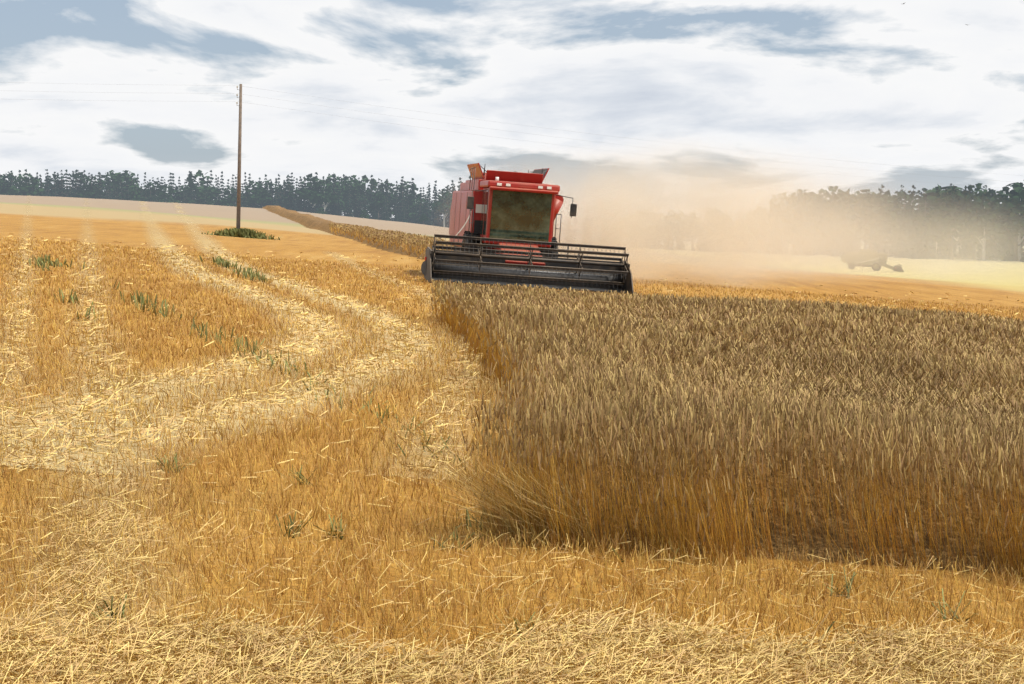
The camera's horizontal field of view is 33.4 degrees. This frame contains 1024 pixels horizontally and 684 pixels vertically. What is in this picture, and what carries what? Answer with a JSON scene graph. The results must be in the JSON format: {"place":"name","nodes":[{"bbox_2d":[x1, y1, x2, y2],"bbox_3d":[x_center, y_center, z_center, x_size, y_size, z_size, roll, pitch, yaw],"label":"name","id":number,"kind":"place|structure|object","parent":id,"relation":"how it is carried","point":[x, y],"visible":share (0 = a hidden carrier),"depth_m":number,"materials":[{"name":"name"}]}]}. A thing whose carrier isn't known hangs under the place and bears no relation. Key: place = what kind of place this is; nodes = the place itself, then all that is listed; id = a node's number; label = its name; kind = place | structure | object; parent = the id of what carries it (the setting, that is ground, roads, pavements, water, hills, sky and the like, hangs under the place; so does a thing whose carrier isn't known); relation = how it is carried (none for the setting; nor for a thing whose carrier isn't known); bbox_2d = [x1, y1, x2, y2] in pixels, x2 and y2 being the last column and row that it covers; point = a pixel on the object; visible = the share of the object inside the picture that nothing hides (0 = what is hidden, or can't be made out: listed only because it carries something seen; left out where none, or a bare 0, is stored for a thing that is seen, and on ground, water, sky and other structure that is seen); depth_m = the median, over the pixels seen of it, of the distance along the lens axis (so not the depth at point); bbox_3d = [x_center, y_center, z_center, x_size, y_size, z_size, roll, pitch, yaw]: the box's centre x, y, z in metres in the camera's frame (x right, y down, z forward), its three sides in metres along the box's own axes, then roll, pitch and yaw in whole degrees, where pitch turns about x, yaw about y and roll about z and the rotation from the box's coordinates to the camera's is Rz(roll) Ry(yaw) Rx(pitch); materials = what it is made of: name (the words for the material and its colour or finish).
{"place":"outdoors","nodes":[
{"label":"outdoors","id":0,"kind":"place"},
{"bbox_2d":[0,195,1023,683],"bbox_3d":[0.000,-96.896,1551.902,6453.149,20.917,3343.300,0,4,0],"label":"ground","id":1,"kind":"structure","parent":0,"point":[186,225],"depth_m":15.31,"materials":[{"name":"soil"}]},
{"bbox_2d":[0,174,14,194],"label":"tree","id":2,"kind":"object","parent":1,"relation":"on","point":[5,190],"visible":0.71,"depth_m":1026.99,"materials":[{"name":"green plant"}]},
{"bbox_2d":[0,171,19,191],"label":"tree","id":3,"kind":"object","parent":1,"relation":"on","point":[8,176],"visible":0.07,"depth_m":1074.53,"materials":[{"name":"green plant"}]},
{"bbox_2d":[8,173,44,195],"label":"tree","id":4,"kind":"object","parent":1,"relation":"on","point":[23,187],"visible":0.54,"depth_m":1014.46,"materials":[{"name":"green plant"}]},
{"bbox_2d":[51,172,59,196],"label":"tree","id":5,"kind":"object","parent":1,"relation":"on","point":[55,189],"visible":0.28,"depth_m":1023.50,"materials":[{"name":"green plant"}]},
{"bbox_2d":[40,174,74,196],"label":"tree","id":6,"kind":"object","parent":1,"relation":"on","point":[51,180],"visible":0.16,"depth_m":1086.14,"materials":[{"name":"green plant"}]},
{"bbox_2d":[58,170,66,196],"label":"tree","id":7,"kind":"object","parent":1,"relation":"on","point":[62,191],"visible":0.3,"depth_m":1025.06,"materials":[{"name":"green plant"}]},
{"bbox_2d":[70,171,87,196],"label":"tree","id":8,"kind":"object","parent":1,"relation":"on","point":[73,175],"visible":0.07,"depth_m":1090.94,"materials":[{"name":"green plant"}]},
{"bbox_2d":[75,176,104,198],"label":"tree","id":9,"kind":"object","parent":1,"relation":"on","point":[88,192],"visible":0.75,"depth_m":1024.67,"materials":[{"name":"green plant"}]},
{"bbox_2d":[103,174,132,199],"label":"tree","id":10,"kind":"object","parent":1,"relation":"on","point":[121,178],"visible":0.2,"depth_m":1091.62,"materials":[{"name":"green plant"}]},
{"bbox_2d":[106,170,144,199],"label":"tree","id":11,"kind":"object","parent":1,"relation":"on","point":[126,173],"visible":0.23,"depth_m":1098.12,"materials":[{"name":"green plant"}]},
{"bbox_2d":[123,183,145,200],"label":"tree","id":12,"kind":"object","parent":1,"relation":"on","point":[136,194],"visible":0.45,"depth_m":1035.49,"materials":[{"name":"green plant"}]},
{"bbox_2d":[140,181,164,201],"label":"tree","id":13,"kind":"object","parent":1,"relation":"on","point":[152,189],"visible":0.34,"depth_m":1059.89,"materials":[{"name":"green plant"}]},
{"bbox_2d":[152,184,180,202],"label":"tree","id":14,"kind":"object","parent":1,"relation":"on","point":[170,189],"visible":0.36,"depth_m":1048.61,"materials":[{"name":"green plant"}]},
{"bbox_2d":[167,185,197,203],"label":"tree","id":15,"kind":"object","parent":1,"relation":"on","point":[179,196],"visible":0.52,"depth_m":1075.17,"materials":[{"name":"green plant"}]},
{"bbox_2d":[177,170,219,198],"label":"tree","id":16,"kind":"object","parent":1,"relation":"on","point":[197,189],"visible":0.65,"depth_m":1085.21,"materials":[{"name":"green plant"}]},
{"bbox_2d":[191,190,213,204],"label":"tree","id":17,"kind":"object","parent":1,"relation":"on","point":[202,198],"visible":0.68,"depth_m":1033.49,"materials":[{"name":"green plant"}]},
{"bbox_2d":[0,240,428,470],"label":"straw swath","id":18,"kind":"structure","parent":1,"relation":"on","point":[236,422],"depth_m":15.26,"materials":[{"name":"beige plant"}]},
{"bbox_2d":[217,186,243,206],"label":"tree","id":19,"kind":"object","parent":1,"relation":"on","point":[230,199],"visible":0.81,"depth_m":1037.01,"materials":[{"name":"green plant"}]},
{"bbox_2d":[236,84,241,228],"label":"utility pole","id":20,"kind":"object","parent":1,"relation":"on","point":[239,167],"visible":0.98,"depth_m":107.41,"materials":[{"name":"brown wood"}]},
{"bbox_2d":[8,82,1023,189],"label":"power lines","id":21,"kind":"object","parent":20,"relation":"attached to","point":[472,126],"visible":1,"depth_m":111.41,"materials":[{"name":"grey metal"}]},
{"bbox_2d":[201,227,279,239],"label":"grass patch","id":22,"kind":"object","parent":1,"relation":"on","point":[243,232],"depth_m":107.33,"materials":[{"name":"green plant"}]},
{"bbox_2d":[236,180,272,207],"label":"tree","id":23,"kind":"object","parent":1,"relation":"on","point":[257,195],"visible":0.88,"depth_m":1049.88,"materials":[{"name":"green plant"}]},
{"bbox_2d":[250,180,288,206],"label":"tree","id":24,"kind":"object","parent":1,"relation":"on","point":[266,186],"visible":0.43,"depth_m":1063.91,"materials":[{"name":"green plant"}]},
{"bbox_2d":[284,176,294,210],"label":"tree","id":25,"kind":"object","parent":1,"relation":"on","point":[288,204],"visible":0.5,"depth_m":1043.05,"materials":[{"name":"green plant"}]},
{"bbox_2d":[299,176,310,211],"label":"tree","id":26,"kind":"object","parent":1,"relation":"on","point":[304,202],"visible":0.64,"depth_m":1041.24,"materials":[{"name":"green plant"}]},
{"bbox_2d":[288,173,327,207],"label":"tree","id":27,"kind":"object","parent":1,"relation":"on","point":[307,192],"visible":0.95,"depth_m":1038.89,"materials":[{"name":"green plant"}]},
{"bbox_2d":[314,180,338,211],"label":"tree","id":28,"kind":"object","parent":1,"relation":"on","point":[329,200],"visible":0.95,"depth_m":1042.90,"materials":[{"name":"green plant"}]},
{"bbox_2d":[319,183,344,213],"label":"tree","id":29,"kind":"object","parent":1,"relation":"on","point":[341,204],"visible":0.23,"depth_m":1086.63,"materials":[{"name":"green plant"}]},
{"bbox_2d":[327,176,341,215],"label":"tree","id":30,"kind":"object","parent":1,"relation":"on","point":[334,209],"visible":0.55,"depth_m":1055.12,"materials":[{"name":"green plant"}]},
{"bbox_2d":[325,174,352,196],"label":"tree","id":31,"kind":"object","parent":1,"relation":"on","point":[336,179],"visible":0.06,"depth_m":1122.25,"materials":[{"name":"green plant"}]},
{"bbox_2d":[331,181,353,213],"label":"tree","id":32,"kind":"object","parent":1,"relation":"on","point":[343,188],"visible":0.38,"depth_m":1102.89,"materials":[{"name":"green plant"}]},
{"bbox_2d":[346,187,353,216],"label":"tree","id":33,"kind":"object","parent":1,"relation":"on","point":[349,207],"visible":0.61,"depth_m":1048.14,"materials":[{"name":"green plant"}]},
{"bbox_2d":[340,178,366,208],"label":"tree","id":34,"kind":"object","parent":1,"relation":"on","point":[354,184],"visible":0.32,"depth_m":1104.07,"materials":[{"name":"green plant"}]},
{"bbox_2d":[352,188,358,217],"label":"tree","id":35,"kind":"object","parent":1,"relation":"on","point":[355,214],"visible":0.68,"depth_m":1056.28,"materials":[{"name":"green plant"}]},
{"bbox_2d":[262,205,452,259],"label":"wheat strip","id":36,"kind":"object","parent":1,"relation":"on","point":[311,222],"depth_m":125.55,"materials":[{"name":"beige plant"}]},
{"bbox_2d":[329,223,453,252],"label":"wheat heads","id":37,"kind":"object","parent":36,"relation":"attached to","point":[416,236],"visible":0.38,"depth_m":103.87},
{"bbox_2d":[360,184,369,218],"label":"tree","id":38,"kind":"object","parent":1,"relation":"on","point":[364,203],"visible":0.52,"depth_m":1053.54,"materials":[{"name":"green plant"}]},
{"bbox_2d":[346,175,386,209],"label":"tree","id":39,"kind":"object","parent":1,"relation":"on","point":[365,180],"visible":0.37,"depth_m":1111.64,"materials":[{"name":"green plant"}]},
{"bbox_2d":[368,175,374,218],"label":"tree","id":40,"kind":"object","parent":1,"relation":"on","point":[372,191],"visible":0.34,"depth_m":1106.48,"materials":[{"name":"green plant"}]},
{"bbox_2d":[367,192,394,216],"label":"tree","id":41,"kind":"object","parent":1,"relation":"on","point":[379,202],"visible":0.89,"depth_m":1064.57,"materials":[{"name":"green plant"}]},
{"bbox_2d":[382,196,389,220],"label":"tree","id":42,"kind":"object","parent":1,"relation":"on","point":[385,215],"visible":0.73,"depth_m":1053.06,"materials":[{"name":"green plant"}]},
{"bbox_2d":[378,180,399,205],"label":"tree","id":43,"kind":"object","parent":1,"relation":"on","point":[391,194],"visible":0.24,"depth_m":1134.69,"materials":[{"name":"green plant"}]},
{"bbox_2d":[397,176,407,217],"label":"tree","id":44,"kind":"object","parent":1,"relation":"on","point":[403,187],"visible":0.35,"depth_m":1117.72,"materials":[{"name":"green plant"}]},
{"bbox_2d":[390,181,422,213],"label":"tree","id":45,"kind":"object","parent":1,"relation":"on","point":[413,198],"visible":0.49,"depth_m":1129.63,"materials":[{"name":"green plant"}]},
{"bbox_2d":[408,198,431,219],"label":"tree","id":46,"kind":"object","parent":1,"relation":"on","point":[411,215],"visible":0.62,"depth_m":1092.88,"materials":[{"name":"green plant"}]},
{"bbox_2d":[423,192,432,224],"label":"tree","id":47,"kind":"object","parent":1,"relation":"on","point":[427,222],"visible":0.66,"depth_m":1079.83,"materials":[{"name":"green plant"}]},
{"bbox_2d":[429,186,440,226],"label":"tree","id":48,"kind":"object","parent":1,"relation":"on","point":[435,220],"visible":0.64,"depth_m":1088.03,"materials":[{"name":"green plant"}]},
{"bbox_2d":[429,188,451,226],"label":"tree","id":49,"kind":"object","parent":1,"relation":"on","point":[442,206],"visible":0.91,"depth_m":1058.08,"materials":[{"name":"green plant"}]},
{"bbox_2d":[387,451,600,548],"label":"wheat stalks","id":50,"kind":"object","parent":1,"relation":"on","point":[501,510],"visible":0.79,"depth_m":9.35,"materials":[{"name":"plant"}]},
{"bbox_2d":[28,254,975,642],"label":"green weeds","id":51,"kind":"object","parent":1,"relation":"on","point":[194,326],"visible":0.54,"depth_m":16.10,"materials":[{"name":"green plant"}]},
{"bbox_2d":[0,236,1023,683],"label":"stubble blades","id":52,"kind":"object","parent":1,"relation":"on","point":[384,472],"visible":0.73,"depth_m":9.96,"materials":[{"name":"yellow plant"}]},
{"bbox_2d":[0,233,1023,683],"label":"loose straw","id":53,"kind":"object","parent":1,"relation":"on","point":[308,665],"visible":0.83,"depth_m":7.03,"materials":[{"name":"beige plant"}]},
{"bbox_2d":[421,163,634,293],"bbox_3d":[-0.175,-4.135,60.228,6.805,4.184,12.596,3,4,-9],"label":"combine harvester","id":54,"kind":"object","parent":1,"relation":"on","point":[501,225],"visible":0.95,"depth_m":56.41,"materials":[{"name":"red paint"}]},
{"bbox_2d":[565,212,573,242],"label":"tree","id":55,"kind":"object","parent":1,"relation":"on","point":[569,236],"visible":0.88,"depth_m":1064.65,"materials":[{"name":"brown plant"}]},
{"bbox_2d":[581,216,587,243],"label":"tree","id":56,"kind":"object","parent":1,"relation":"on","point":[584,240],"visible":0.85,"depth_m":1054.18,"materials":[{"name":"brown plant"}]},
{"bbox_2d":[585,209,592,244],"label":"tree","id":57,"kind":"object","parent":1,"relation":"on","point":[589,233],"visible":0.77,"depth_m":1064.66,"materials":[{"name":"brown plant"}]},
{"bbox_2d":[598,210,609,245],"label":"tree","id":58,"kind":"object","parent":1,"relation":"on","point":[603,241],"visible":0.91,"depth_m":1048.58,"materials":[{"name":"brown plant"}]},
{"bbox_2d":[612,215,620,246],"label":"tree","id":59,"kind":"object","parent":1,"relation":"on","point":[616,244],"visible":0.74,"depth_m":1013.98,"materials":[{"name":"green plant"}]},
{"bbox_2d":[647,206,657,248],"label":"tree","id":60,"kind":"object","parent":1,"relation":"on","point":[654,245],"visible":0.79,"depth_m":991.86,"materials":[{"name":"green plant"}]},
{"bbox_2d":[663,208,674,249],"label":"tree","id":61,"kind":"object","parent":1,"relation":"on","point":[669,245],"visible":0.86,"depth_m":974.97,"materials":[{"name":"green plant"}]},
{"bbox_2d":[658,211,690,244],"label":"tree","id":62,"kind":"object","parent":1,"relation":"on","point":[674,225],"visible":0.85,"depth_m":975.64,"materials":[{"name":"green plant"}]},
{"bbox_2d":[675,219,685,249],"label":"tree","id":63,"kind":"object","parent":1,"relation":"on","point":[680,244],"visible":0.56,"depth_m":1008.25,"materials":[{"name":"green plant"}]},
{"bbox_2d":[676,212,705,250],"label":"tree","id":64,"kind":"object","parent":1,"relation":"on","point":[687,229],"visible":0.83,"depth_m":955.99,"materials":[{"name":"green plant"}]},
{"bbox_2d":[694,211,703,250],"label":"tree","id":65,"kind":"object","parent":1,"relation":"on","point":[698,247],"visible":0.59,"depth_m":946.87,"materials":[{"name":"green plant"}]},
{"bbox_2d":[695,207,733,251],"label":"tree","id":66,"kind":"object","parent":1,"relation":"on","point":[720,232],"visible":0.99,"depth_m":916.52,"materials":[{"name":"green plant"}]},
{"bbox_2d":[735,208,768,252],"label":"tree","id":67,"kind":"object","parent":1,"relation":"on","point":[745,223],"visible":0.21,"depth_m":905.73,"materials":[{"name":"green plant"}]},
{"bbox_2d":[762,194,776,253],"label":"tree","id":68,"kind":"object","parent":1,"relation":"on","point":[769,242],"visible":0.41,"depth_m":894.12,"materials":[{"name":"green plant"}]},
{"bbox_2d":[770,194,788,253],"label":"tree","id":69,"kind":"object","parent":1,"relation":"on","point":[776,249],"visible":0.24,"depth_m":884.99,"materials":[{"name":"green plant"}]},
{"bbox_2d":[754,193,810,254],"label":"tree","id":70,"kind":"object","parent":1,"relation":"on","point":[774,226],"visible":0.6,"depth_m":857.19,"materials":[{"name":"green plant"}]},
{"bbox_2d":[774,189,815,238],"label":"tree","id":71,"kind":"object","parent":1,"relation":"on","point":[796,198],"visible":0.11,"depth_m":879.64,"materials":[{"name":"green plant"}]},
{"bbox_2d":[788,188,809,254],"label":"tree","id":72,"kind":"object","parent":1,"relation":"on","point":[798,218],"visible":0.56,"depth_m":842.70,"materials":[{"name":"green plant"}]},
{"bbox_2d":[793,192,813,254],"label":"tree","id":73,"kind":"object","parent":1,"relation":"on","point":[804,247],"visible":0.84,"depth_m":833.27,"materials":[{"name":"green plant"}]},
{"bbox_2d":[782,192,825,254],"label":"tree","id":74,"kind":"object","parent":1,"relation":"on","point":[796,224],"visible":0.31,"depth_m":846.02,"materials":[{"name":"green plant"}]},
{"bbox_2d":[803,186,860,251],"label":"tree","id":75,"kind":"object","parent":1,"relation":"on","point":[825,223],"visible":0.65,"depth_m":814.17,"materials":[{"name":"brown plant"}]},
{"bbox_2d":[829,199,843,256],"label":"tree","id":76,"kind":"object","parent":1,"relation":"on","point":[836,244],"visible":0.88,"depth_m":799.40,"materials":[{"name":"green plant"}]},
{"bbox_2d":[841,188,854,255],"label":"tree","id":77,"kind":"object","parent":1,"relation":"on","point":[848,246],"visible":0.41,"depth_m":807.67,"materials":[{"name":"green plant"}]},
{"bbox_2d":[836,194,886,248],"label":"tree","id":78,"kind":"object","parent":1,"relation":"on","point":[869,243],"visible":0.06,"depth_m":837.47,"materials":[{"name":"green plant"}]},
{"bbox_2d":[837,189,908,248],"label":"tree","id":79,"kind":"object","parent":1,"relation":"on","point":[865,218],"visible":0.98,"depth_m":782.60,"materials":[{"name":"brown plant"}]},
{"bbox_2d":[841,249,905,271],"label":"trailer","id":80,"kind":"object","parent":1,"relation":"on","point":[867,258],"visible":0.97,"depth_m":336.86,"materials":[{"name":"paint"}]},
{"bbox_2d":[871,184,890,256],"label":"tree","id":81,"kind":"object","parent":1,"relation":"on","point":[884,248],"visible":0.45,"depth_m":798.02,"materials":[{"name":"green plant"}]},
{"bbox_2d":[877,190,901,255],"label":"tree","id":82,"kind":"object","parent":1,"relation":"on","point":[886,198],"visible":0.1,"depth_m":822.27,"materials":[{"name":"green plant"}]},
{"bbox_2d":[882,199,896,255],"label":"tree","id":83,"kind":"object","parent":1,"relation":"on","point":[891,251],"visible":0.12,"depth_m":831.71,"materials":[{"name":"green plant"}]},
{"bbox_2d":[885,190,919,235],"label":"tree","id":84,"kind":"object","parent":1,"relation":"on","point":[897,204],"visible":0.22,"depth_m":802.47,"materials":[{"name":"green plant"}]},
{"bbox_2d":[894,191,910,257],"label":"tree","id":85,"kind":"object","parent":1,"relation":"on","point":[902,240],"visible":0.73,"depth_m":770.86,"materials":[{"name":"green plant"}]},
{"bbox_2d":[903,185,917,257],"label":"tree","id":86,"kind":"object","parent":1,"relation":"on","point":[913,192],"visible":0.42,"depth_m":765.52,"materials":[{"name":"green plant"}]},
{"bbox_2d":[904,190,928,258],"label":"tree","id":87,"kind":"object","parent":1,"relation":"on","point":[918,243],"visible":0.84,"depth_m":729.00,"materials":[{"name":"green plant"}]},
{"bbox_2d":[914,188,935,258],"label":"tree","id":88,"kind":"object","parent":1,"relation":"on","point":[925,213],"visible":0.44,"depth_m":742.24,"materials":[{"name":"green plant"}]},
{"bbox_2d":[909,184,951,257],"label":"tree","id":89,"kind":"object","parent":1,"relation":"on","point":[930,192],"visible":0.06,"depth_m":787.73,"materials":[{"name":"green plant"}]},
{"bbox_2d":[933,234,953,258],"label":"tree","id":90,"kind":"object","parent":1,"relation":"on","point":[943,253],"visible":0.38,"depth_m":731.46,"materials":[{"name":"green plant"}]},
{"bbox_2d":[915,186,983,258],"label":"tree","id":91,"kind":"object","parent":1,"relation":"on","point":[937,209],"visible":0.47,"depth_m":719.40,"materials":[{"name":"green plant"}]},
{"bbox_2d":[921,189,981,258],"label":"tree","id":92,"kind":"object","parent":1,"relation":"on","point":[945,226],"visible":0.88,"depth_m":714.50,"materials":[{"name":"grey plant"}]},
{"bbox_2d":[954,186,973,258],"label":"tree","id":93,"kind":"object","parent":1,"relation":"on","point":[963,253],"visible":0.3,"depth_m":742.08,"materials":[{"name":"green plant"}]},
{"bbox_2d":[949,183,994,259],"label":"tree","id":94,"kind":"object","parent":1,"relation":"on","point":[976,189],"visible":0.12,"depth_m":723.87,"materials":[{"name":"green plant"}]},
{"bbox_2d":[961,189,1003,260],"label":"tree","id":95,"kind":"object","parent":1,"relation":"on","point":[973,229],"visible":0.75,"depth_m":694.53,"materials":[{"name":"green plant"}]},
{"bbox_2d":[976,188,999,259],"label":"tree","id":96,"kind":"object","parent":1,"relation":"on","point":[988,253],"visible":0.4,"depth_m":706.91,"materials":[{"name":"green plant"}]},
{"bbox_2d":[980,182,1023,260],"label":"tree","id":97,"kind":"object","parent":1,"relation":"on","point":[995,224],"visible":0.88,"depth_m":676.84,"materials":[{"name":"green plant"}]},
{"bbox_2d":[988,184,1023,260],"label":"tree","id":98,"kind":"object","parent":1,"relation":"on","point":[1015,199],"visible":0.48,"depth_m":680.27,"materials":[{"name":"green plant"}]},
{"bbox_2d":[1001,232,1013,260],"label":"tree","id":99,"kind":"object","parent":1,"relation":"on","point":[1008,248],"visible":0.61,"depth_m":686.82,"materials":[{"name":"green plant"}]},
{"bbox_2d":[1013,217,1023,236],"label":"tree","id":100,"kind":"object","parent":1,"relation":"on","point":[1021,222],"visible":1,"depth_m":667.19,"materials":[{"name":"green plant"}]},
{"bbox_2d":[0,0,1023,240],"label":"sky","id":101,"kind":"structure","parent":0,"point":[873,83],"materials":[{"name":"white"}]},
{"bbox_2d":[429,278,1023,578],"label":"wheat field","id":102,"kind":"structure","parent":0,"point":[464,333],"depth_m":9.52,"materials":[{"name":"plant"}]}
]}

